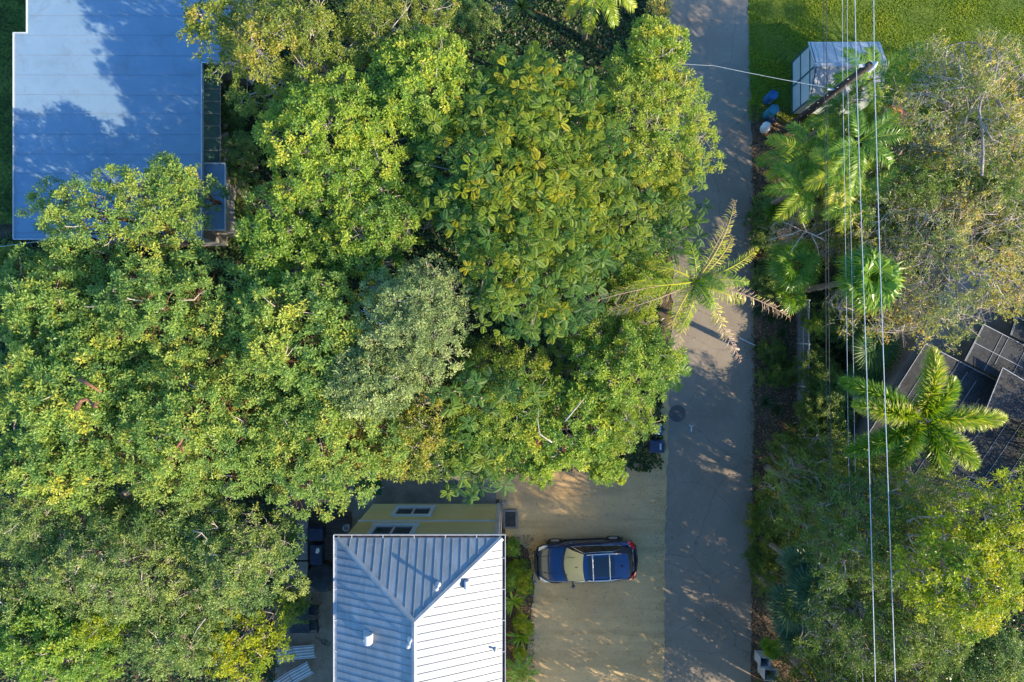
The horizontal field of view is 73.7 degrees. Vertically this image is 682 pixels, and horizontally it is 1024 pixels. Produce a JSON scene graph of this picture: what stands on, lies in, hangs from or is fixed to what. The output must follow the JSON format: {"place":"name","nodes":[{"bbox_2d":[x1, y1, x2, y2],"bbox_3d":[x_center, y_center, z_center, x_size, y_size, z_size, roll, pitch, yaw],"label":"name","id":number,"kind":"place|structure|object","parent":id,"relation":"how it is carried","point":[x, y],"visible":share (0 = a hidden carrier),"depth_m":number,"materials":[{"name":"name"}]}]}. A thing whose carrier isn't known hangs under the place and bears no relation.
{"place":"outdoors","nodes":[
{"label":"outdoors","id":0,"kind":"place"},
{"bbox_2d":[0,0,25,229],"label":"lawn","id":1,"kind":"structure","parent":0,"point":[5,69],"depth_m":33.99,"materials":[{"name":"green plant"}]},
{"bbox_2d":[315,453,495,516],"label":"patio","id":2,"kind":"structure","parent":0,"point":[414,491],"depth_m":33.98,"materials":[{"name":"grey concrete"}]},
{"bbox_2d":[0,0,1023,681],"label":"ground","id":3,"kind":"structure","parent":0,"point":[666,308],"depth_m":34.00,"materials":[{"name":"green plant"}]},
{"bbox_2d":[0,539,100,636],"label":"sage tree","id":4,"kind":"object","parent":3,"relation":"on","point":[8,607],"visible":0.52,"depth_m":27.06,"materials":[{"name":"green plant"}]},
{"bbox_2d":[0,466,130,570],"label":"sage tree","id":5,"kind":"object","parent":3,"relation":"on","point":[14,530],"visible":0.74,"depth_m":26.82,"materials":[{"name":"green plant"}]},
{"bbox_2d":[0,426,137,515],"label":"gumbo limbo tree","id":6,"kind":"object","parent":3,"relation":"on","point":[55,483],"visible":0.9,"depth_m":25.92,"materials":[{"name":"green plant"}]},
{"bbox_2d":[0,242,138,361],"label":"gumbo limbo tree","id":7,"kind":"object","parent":3,"relation":"on","point":[48,291],"visible":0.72,"depth_m":26.23,"materials":[{"name":"green plant"}]},
{"bbox_2d":[0,565,149,681],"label":"sage tree","id":8,"kind":"object","parent":3,"relation":"on","point":[42,658],"visible":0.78,"depth_m":26.72,"materials":[{"name":"green plant"}]},
{"bbox_2d":[0,311,180,475],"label":"gumbo limbo tree","id":9,"kind":"object","parent":3,"relation":"on","point":[91,396],"visible":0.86,"depth_m":25.50,"materials":[{"name":"green plant"}]},
{"bbox_2d":[20,502,226,635],"bbox_3d":[-15.656,9.101,29.690,8.598,8.854,5.526,0,90,0],"label":"sage tree","id":10,"kind":"object","parent":3,"relation":"on","point":[112,565],"visible":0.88,"depth_m":26.40,"materials":[{"name":"green plant"}]},
{"bbox_2d":[15,163,231,280],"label":"gumbo limbo tree","id":11,"kind":"object","parent":3,"relation":"on","point":[155,217],"visible":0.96,"depth_m":26.28,"materials":[{"name":"green plant"}]},
{"bbox_2d":[65,562,185,648],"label":"yellow tree","id":12,"kind":"object","parent":3,"relation":"on","point":[79,631],"visible":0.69,"depth_m":26.46,"materials":[{"name":"plant"}]},
{"bbox_2d":[13,0,254,245],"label":"building","id":13,"kind":"structure","parent":3,"relation":"on","point":[98,84],"depth_m":30.40,"materials":[{"name":"white paint"}]},
{"bbox_2d":[0,456,278,681],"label":"undergrowth","id":14,"kind":"object","parent":3,"relation":"on","point":[174,674],"visible":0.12,"depth_m":33.84,"materials":[{"name":"green plant"}]},
{"bbox_2d":[69,222,266,388],"bbox_3d":[-13.327,-1.405,29.243,7.667,9.770,6.790,0,90,0],"label":"gumbo limbo tree","id":15,"kind":"object","parent":3,"relation":"on","point":[158,307],"visible":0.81,"depth_m":25.56,"materials":[{"name":"green plant"}]},
{"bbox_2d":[104,571,233,681],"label":"sage tree","id":16,"kind":"object","parent":3,"relation":"on","point":[173,647],"visible":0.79,"depth_m":27.21,"materials":[{"name":"green plant"}]},
{"bbox_2d":[92,473,245,567],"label":"sage tree","id":17,"kind":"object","parent":3,"relation":"on","point":[179,516],"visible":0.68,"depth_m":27.03,"materials":[{"name":"green plant"}]},
{"bbox_2d":[143,150,221,227],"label":"gumbo limbo tree","id":18,"kind":"object","parent":3,"relation":"on","point":[181,182],"visible":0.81,"depth_m":26.52,"materials":[{"name":"green plant"}]},
{"bbox_2d":[101,340,328,511],"bbox_3d":[-11.526,3.300,29.155,8.604,9.928,6.702,0,90,0],"label":"gumbo limbo tree","id":19,"kind":"object","parent":3,"relation":"on","point":[156,456],"visible":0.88,"depth_m":25.36,"materials":[{"name":"green plant"}]},
{"bbox_2d":[175,0,281,97],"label":"broadleaf tree","id":20,"kind":"object","parent":3,"relation":"on","point":[192,13],"visible":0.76,"depth_m":25.88,"materials":[{"name":"green plant"}]},
{"bbox_2d":[173,488,311,636],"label":"sage tree","id":21,"kind":"object","parent":3,"relation":"on","point":[272,541],"visible":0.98,"depth_m":26.56,"materials":[{"name":"green plant"}]},
{"bbox_2d":[191,591,296,681],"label":"yellow tree","id":22,"kind":"object","parent":3,"relation":"on","point":[232,654],"visible":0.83,"depth_m":28.25,"materials":[{"name":"plant"}]},
{"bbox_2d":[221,130,266,196],"bbox_3d":[-12.809,-8.417,32.673,2.470,2.879,3.303,0,90,0],"label":"shrub","id":23,"kind":"object","parent":3,"relation":"on","point":[238,144],"visible":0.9,"depth_m":31.71,"materials":[{"name":"green plant"}]},
{"bbox_2d":[232,180,344,312],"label":"broadleaf tree","id":24,"kind":"object","parent":3,"relation":"on","point":[277,226],"visible":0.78,"depth_m":25.72,"materials":[{"name":"green plant"}]},
{"bbox_2d":[194,0,386,123],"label":"broadleaf tree","id":25,"kind":"object","parent":3,"relation":"on","point":[241,52],"visible":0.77,"depth_m":25.41,"materials":[{"name":"green plant"}]},
{"bbox_2d":[207,248,385,424],"bbox_3d":[-7.939,-0.294,29.174,6.642,9.886,6.768,42,90,0],"label":"gumbo limbo tree","id":26,"kind":"object","parent":3,"relation":"on","point":[319,323],"visible":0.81,"depth_m":25.07,"materials":[{"name":"green plant"}]},
{"bbox_2d":[275,482,361,681],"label":"yard","id":27,"kind":"structure","parent":3,"relation":"on","point":[322,650],"depth_m":33.99,"materials":[{"name":"grey concrete"}]},
{"bbox_2d":[236,365,416,522],"bbox_3d":[-7.348,3.986,29.491,7.239,9.254,6.499,0,90,0],"label":"gumbo limbo tree","id":28,"kind":"object","parent":3,"relation":"on","point":[337,444],"visible":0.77,"depth_m":25.79,"materials":[{"name":"green plant"}]},
{"bbox_2d":[0,231,665,472],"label":"undergrowth","id":29,"kind":"object","parent":3,"relation":"on","point":[640,461],"visible":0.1,"depth_m":33.84,"materials":[{"name":"green plant"}]},
{"bbox_2d":[251,62,416,228],"bbox_3d":[-6.663,-7.250,28.949,6.346,10.335,6.228,0,90,0],"label":"broadleaf tree","id":30,"kind":"object","parent":3,"relation":"on","point":[310,102],"visible":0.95,"depth_m":24.78,"materials":[{"name":"green plant"}]},
{"bbox_2d":[308,331,424,433],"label":"silver leaf tree","id":31,"kind":"object","parent":3,"relation":"on","point":[368,382],"visible":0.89,"depth_m":24.97,"materials":[{"name":"grey plant"}]},
{"bbox_2d":[303,168,442,291],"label":"broadleaf tree","id":32,"kind":"object","parent":3,"relation":"on","point":[368,244],"visible":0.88,"depth_m":25.48,"materials":[{"name":"green plant"}]},
{"bbox_2d":[332,0,464,79],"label":"broadleaf tree","id":33,"kind":"object","parent":3,"relation":"on","point":[387,13],"visible":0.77,"depth_m":25.56,"materials":[{"name":"green plant"}]},
{"bbox_2d":[344,375,464,483],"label":"gumbo limbo tree","id":34,"kind":"object","parent":3,"relation":"on","point":[427,435],"visible":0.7,"depth_m":26.90,"materials":[{"name":"green plant"}]},
{"bbox_2d":[352,252,481,392],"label":"silver leaf tree","id":35,"kind":"object","parent":3,"relation":"on","point":[431,324],"visible":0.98,"depth_m":24.68,"materials":[{"name":"grey plant"}]},
{"bbox_2d":[333,503,505,681],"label":"house","id":36,"kind":"structure","parent":3,"relation":"on","point":[419,592],"depth_m":26.94,"materials":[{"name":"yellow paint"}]},
{"bbox_2d":[360,23,480,170],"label":"broadleaf tree","id":37,"kind":"object","parent":3,"relation":"on","point":[420,70],"visible":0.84,"depth_m":24.81,"materials":[{"name":"green plant"}]},
{"bbox_2d":[225,0,670,247],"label":"undergrowth","id":38,"kind":"object","parent":3,"relation":"on","point":[541,6],"visible":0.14,"depth_m":33.84,"materials":[{"name":"green plant"}]},
{"bbox_2d":[433,0,502,46],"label":"shrub","id":39,"kind":"object","parent":3,"relation":"on","point":[471,32],"visible":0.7,"depth_m":31.51,"materials":[{"name":"green plant"}]},
{"bbox_2d":[403,40,641,347],"bbox_3d":[0.456,-5.431,28.761,9.128,10.690,11.454,0,90,0],"label":"rosette tree","id":40,"kind":"object","parent":3,"relation":"on","point":[500,299],"visible":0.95,"depth_m":24.48,"materials":[{"name":"green plant"}]},
{"bbox_2d":[375,368,669,681],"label":"gravel lot","id":41,"kind":"structure","parent":3,"relation":"on","point":[593,514],"depth_m":33.98,"materials":[{"name":"beige gravel"}]},
{"bbox_2d":[427,403,518,505],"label":"mimosa tree","id":42,"kind":"object","parent":41,"relation":"on","point":[501,447],"visible":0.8,"depth_m":27.20,"materials":[{"name":"green plant"}]},
{"bbox_2d":[417,401,531,483],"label":"fine leaf tree","id":43,"kind":"object","parent":41,"relation":"on","point":[455,430],"visible":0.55,"depth_m":27.34,"materials":[{"name":"green plant"}]},
{"bbox_2d":[426,357,547,431],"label":"mimosa tree","id":44,"kind":"object","parent":41,"relation":"on","point":[509,387],"visible":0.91,"depth_m":25.88,"materials":[{"name":"green plant"}]},
{"bbox_2d":[444,334,570,448],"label":"fine leaf tree","id":45,"kind":"object","parent":41,"relation":"on","point":[506,412],"visible":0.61,"depth_m":26.84,"materials":[{"name":"green plant"}]},
{"bbox_2d":[505,361,638,474],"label":"fine leaf tree","id":46,"kind":"object","parent":41,"relation":"on","point":[549,434],"visible":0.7,"depth_m":26.73,"materials":[{"name":"green plant"}]},
{"bbox_2d":[534,536,637,587],"bbox_3d":[3.613,10.738,33.100,5.105,1.810,2.291,-3,90,0],"label":"parked car","id":47,"kind":"object","parent":41,"relation":"on","point":[608,558],"visible":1,"depth_m":32.83,"materials":[{"name":"blue paint"}]},
{"bbox_2d":[585,445,628,488],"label":"fine leaf tree","id":48,"kind":"object","parent":41,"relation":"on","point":[610,470],"visible":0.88,"depth_m":27.65,"materials":[{"name":"green plant"}]},
{"bbox_2d":[585,388,666,457],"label":"fine leaf tree","id":49,"kind":"object","parent":41,"relation":"on","point":[623,441],"visible":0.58,"depth_m":26.92,"materials":[{"name":"green plant"}]},
{"bbox_2d":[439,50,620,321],"bbox_3d":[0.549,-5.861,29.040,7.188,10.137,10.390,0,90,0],"label":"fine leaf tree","id":50,"kind":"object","parent":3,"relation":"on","point":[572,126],"visible":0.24,"depth_m":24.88,"materials":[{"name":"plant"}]},
{"bbox_2d":[534,276,639,374],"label":"fine leaf tree","id":51,"kind":"object","parent":3,"relation":"on","point":[609,322],"visible":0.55,"depth_m":27.13,"materials":[{"name":"green plant"}]},
{"bbox_2d":[562,0,636,41],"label":"golden palm","id":52,"kind":"object","parent":3,"relation":"on","point":[588,21],"visible":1,"depth_m":28.43,"materials":[{"name":"green plant"}]},
{"bbox_2d":[561,305,687,423],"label":"fine leaf tree","id":53,"kind":"object","parent":3,"relation":"on","point":[634,369],"visible":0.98,"depth_m":26.39,"materials":[{"name":"green plant"}]},
{"bbox_2d":[587,215,673,337],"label":"fine leaf tree","id":54,"kind":"object","parent":3,"relation":"on","point":[623,279],"visible":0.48,"depth_m":27.41,"materials":[{"name":"green plant"}]},
{"bbox_2d":[581,135,709,276],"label":"rosette tree","id":55,"kind":"object","parent":3,"relation":"on","point":[633,206],"visible":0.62,"depth_m":25.33,"materials":[{"name":"green plant"}]},
{"bbox_2d":[566,46,726,210],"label":"fine leaf tree","id":56,"kind":"object","parent":3,"relation":"on","point":[646,114],"visible":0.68,"depth_m":25.21,"materials":[{"name":"green plant"}]},
{"bbox_2d":[602,13,691,123],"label":"fine leaf tree","id":57,"kind":"object","parent":3,"relation":"on","point":[649,39],"visible":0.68,"depth_m":25.54,"materials":[{"name":"green plant"}]},
{"bbox_2d":[650,194,712,266],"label":"mimosa tree","id":58,"kind":"object","parent":3,"relation":"on","point":[689,225],"visible":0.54,"depth_m":28.47,"materials":[{"name":"green plant"}]},
{"bbox_2d":[585,198,790,361],"bbox_3d":[6.831,-1.178,29.144,6.602,9.816,5.242,-35,90,0],"label":"coconut palm","id":59,"kind":"object","parent":3,"relation":"on","point":[694,283],"visible":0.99,"depth_m":24.88,"materials":[{"name":"green plant"}]},
{"bbox_2d":[751,113,805,681],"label":"verge","id":60,"kind":"structure","parent":3,"relation":"on","point":[793,390],"depth_m":33.99,"materials":[{"name":"green plant"}]},
{"bbox_2d":[743,190,779,253],"bbox_3d":[12.394,-5.832,33.452,2.172,1.321,3.155,0,90,0],"label":"shrub","id":61,"kind":"object","parent":60,"relation":"on","point":[759,221],"visible":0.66,"depth_m":33.27,"materials":[{"name":"green plant"}]},
{"bbox_2d":[745,491,792,567],"bbox_3d":[12.694,9.289,33.400,2.470,1.420,4.001,0,90,0],"label":"shrub","id":62,"kind":"object","parent":60,"relation":"on","point":[768,556],"visible":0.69,"depth_m":33.30,"materials":[{"name":"green plant"}]},
{"bbox_2d":[749,105,800,681],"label":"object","id":63,"kind":"object","parent":60,"relation":"on","point":[752,334],"visible":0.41,"depth_m":33.95,"materials":[{"name":"brown plant"}]},
{"bbox_2d":[763,236,823,293],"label":"fan palm","id":64,"kind":"object","parent":60,"relation":"on","point":[795,279],"visible":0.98,"depth_m":29.84,"materials":[{"name":"green plant"}]},
{"bbox_2d":[754,121,842,194],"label":"feather palm","id":65,"kind":"object","parent":60,"relation":"on","point":[799,156],"visible":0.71,"depth_m":28.96,"materials":[{"name":"green plant"}]},
{"bbox_2d":[762,159,838,223],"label":"feather palm","id":66,"kind":"object","parent":60,"relation":"on","point":[788,196],"visible":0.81,"depth_m":28.59,"materials":[{"name":"green plant"}]},
{"bbox_2d":[759,196,854,269],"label":"bare tree","id":67,"kind":"object","parent":60,"relation":"on","point":[790,234],"visible":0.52,"depth_m":30.66,"materials":[{"name":"grey plant"}]},
{"bbox_2d":[748,433,871,551],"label":"garden tree","id":68,"kind":"object","parent":60,"relation":"on","point":[782,474],"visible":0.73,"depth_m":28.16,"materials":[{"name":"green plant"}]},
{"bbox_2d":[785,384,838,447],"bbox_3d":[14.439,3.451,32.924,2.350,2.370,3.649,0,90,0],"label":"shrub","id":69,"kind":"object","parent":60,"relation":"on","point":[813,415],"visible":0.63,"depth_m":32.24,"materials":[{"name":"green plant"}]},
{"bbox_2d":[794,145,875,208],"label":"feather palm","id":70,"kind":"object","parent":60,"relation":"on","point":[839,188],"visible":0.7,"depth_m":27.79,"materials":[{"name":"green plant"}]},
{"bbox_2d":[792,606,883,681],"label":"garden tree","id":71,"kind":"object","parent":60,"relation":"on","point":[820,662],"visible":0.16,"depth_m":29.02,"materials":[{"name":"green plant"}]},
{"bbox_2d":[758,458,930,604],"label":"garden tree","id":72,"kind":"object","parent":60,"relation":"on","point":[843,545],"visible":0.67,"depth_m":25.86,"materials":[{"name":"green plant"}]},
{"bbox_2d":[793,165,899,233],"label":"feather palm","id":73,"kind":"object","parent":60,"relation":"on","point":[837,209],"visible":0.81,"depth_m":27.99,"materials":[{"name":"green plant"}]},
{"bbox_2d":[790,103,917,197],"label":"feather palm","id":74,"kind":"object","parent":60,"relation":"on","point":[844,149],"visible":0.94,"depth_m":27.16,"materials":[{"name":"green plant"}]},
{"bbox_2d":[804,242,905,317],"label":"fan palm","id":75,"kind":"object","parent":60,"relation":"on","point":[849,282],"visible":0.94,"depth_m":26.86,"materials":[{"name":"green plant"}]},
{"bbox_2d":[754,573,813,637],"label":"fan palm","id":76,"kind":"object","parent":3,"relation":"on","point":[780,616],"visible":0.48,"depth_m":29.67,"materials":[{"name":"green plant"}]},
{"bbox_2d":[775,556,844,620],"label":"fan palm","id":77,"kind":"object","parent":3,"relation":"on","point":[801,583],"visible":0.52,"depth_m":29.11,"materials":[{"name":"green plant"}]},
{"bbox_2d":[785,341,838,397],"bbox_3d":[14.468,1.474,33.025,2.408,2.184,2.973,0,90,0],"label":"shrub","id":78,"kind":"object","parent":3,"relation":"on","point":[814,372],"visible":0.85,"depth_m":32.44,"materials":[{"name":"green plant"}]},
{"bbox_2d":[796,362,858,438],"bbox_3d":[15.225,2.890,32.849,2.796,2.542,3.756,20,90,0],"label":"shrub","id":79,"kind":"object","parent":3,"relation":"on","point":[841,403],"visible":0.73,"depth_m":32.01,"materials":[{"name":"green plant"}]},
{"bbox_2d":[799,287,865,348],"bbox_3d":[15.420,-1.107,33.019,3.127,2.179,3.078,0,90,0],"label":"shrub","id":80,"kind":"object","parent":3,"relation":"on","point":[831,331],"visible":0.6,"depth_m":32.50,"materials":[{"name":"green plant"}]},
{"bbox_2d":[775,645,889,681],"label":"garden tree","id":81,"kind":"object","parent":3,"relation":"on","point":[797,666],"visible":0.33,"depth_m":30.29,"materials":[{"name":"green plant"}]},
{"bbox_2d":[753,544,919,680],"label":"garden tree","id":82,"kind":"object","parent":3,"relation":"on","point":[846,613],"visible":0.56,"depth_m":26.80,"materials":[{"name":"green plant"}]},
{"bbox_2d":[793,420,900,507],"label":"garden tree","id":83,"kind":"object","parent":3,"relation":"on","point":[833,443],"visible":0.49,"depth_m":28.88,"materials":[{"name":"green plant"}]},
{"bbox_2d":[817,153,928,255],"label":"green tree","id":84,"kind":"object","parent":3,"relation":"on","point":[882,215],"visible":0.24,"depth_m":29.18,"materials":[{"name":"green plant"}]},
{"bbox_2d":[844,320,904,378],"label":"round fan palm","id":85,"kind":"object","parent":3,"relation":"on","point":[873,353],"visible":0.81,"depth_m":31.28,"materials":[{"name":"green plant"}]},
{"bbox_2d":[822,262,948,345],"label":"bare tree","id":86,"kind":"object","parent":3,"relation":"on","point":[892,327],"visible":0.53,"depth_m":28.75,"materials":[{"name":"green plant"}]},
{"bbox_2d":[821,456,960,557],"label":"garden tree","id":87,"kind":"object","parent":3,"relation":"on","point":[910,489],"visible":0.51,"depth_m":25.55,"materials":[{"name":"green plant"}]},
{"bbox_2d":[817,550,986,681],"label":"garden tree","id":88,"kind":"object","parent":3,"relation":"on","point":[908,656],"visible":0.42,"depth_m":25.86,"materials":[{"name":"green plant"}]},
{"bbox_2d":[798,118,1023,681],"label":"undergrowth","id":89,"kind":"object","parent":3,"relation":"on","point":[1020,618],"visible":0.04,"depth_m":33.84,"materials":[{"name":"green plant"}]},
{"bbox_2d":[864,89,969,180],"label":"green tree","id":90,"kind":"object","parent":3,"relation":"on","point":[907,147],"visible":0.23,"depth_m":28.43,"materials":[{"name":"green plant"}]},
{"bbox_2d":[817,469,1023,647],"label":"garden tree","id":91,"kind":"object","parent":3,"relation":"on","point":[953,572],"visible":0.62,"depth_m":23.27,"materials":[{"name":"green plant"}]},
{"bbox_2d":[875,153,965,211],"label":"green tree","id":92,"kind":"object","parent":3,"relation":"on","point":[932,184],"visible":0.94,"depth_m":27.17,"materials":[{"name":"green plant"}]},
{"bbox_2d":[837,345,1008,479],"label":"plume palm","id":93,"kind":"object","parent":3,"relation":"on","point":[909,436],"visible":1,"depth_m":26.21,"materials":[{"name":"green plant"}]},
{"bbox_2d":[834,147,1023,354],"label":"bare tree","id":94,"kind":"object","parent":3,"relation":"on","point":[958,265],"visible":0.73,"depth_m":27.67,"materials":[{"name":"green plant"}]},
{"bbox_2d":[839,258,1023,541],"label":"house","id":95,"kind":"structure","parent":3,"relation":"on","point":[987,368],"depth_m":30.72,"materials":[{"name":"concrete"}]},
{"bbox_2d":[868,451,1023,579],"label":"garden tree","id":96,"kind":"object","parent":3,"relation":"on","point":[973,497],"visible":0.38,"depth_m":24.00,"materials":[{"name":"green plant"}]},
{"bbox_2d":[893,601,1023,681],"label":"garden tree","id":97,"kind":"object","parent":3,"relation":"on","point":[1002,644],"visible":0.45,"depth_m":27.29,"materials":[{"name":"green plant"}]},
{"bbox_2d":[917,160,1023,211],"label":"green tree","id":98,"kind":"object","parent":3,"relation":"on","point":[1009,189],"visible":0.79,"depth_m":27.11,"materials":[{"name":"green plant"}]},
{"bbox_2d":[663,0,754,681],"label":"road","id":99,"kind":"structure","parent":0,"point":[717,594],"depth_m":33.98,"materials":[{"name":"grey asphalt"}]},
{"bbox_2d":[747,0,1023,174],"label":"lawn","id":100,"kind":"structure","parent":0,"point":[917,11],"depth_m":33.99,"materials":[{"name":"green plant"}]},
{"bbox_2d":[791,42,886,113],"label":"shed","id":101,"kind":"structure","parent":100,"relation":"on","point":[808,63],"depth_m":31.76,"materials":[{"name":"clear glass"}]},
{"bbox_2d":[796,82,881,151],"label":"feather palm","id":102,"kind":"object","parent":100,"relation":"on","point":[837,117],"visible":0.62,"depth_m":29.19,"materials":[{"name":"green plant"}]},
{"bbox_2d":[810,41,941,125],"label":"feather palm","id":103,"kind":"object","parent":100,"relation":"on","point":[864,76],"visible":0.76,"depth_m":27.84,"materials":[{"name":"green plant"}]},
{"bbox_2d":[870,25,1023,236],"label":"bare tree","id":104,"kind":"object","parent":100,"relation":"on","point":[961,78],"visible":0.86,"depth_m":27.35,"materials":[{"name":"green plant"}]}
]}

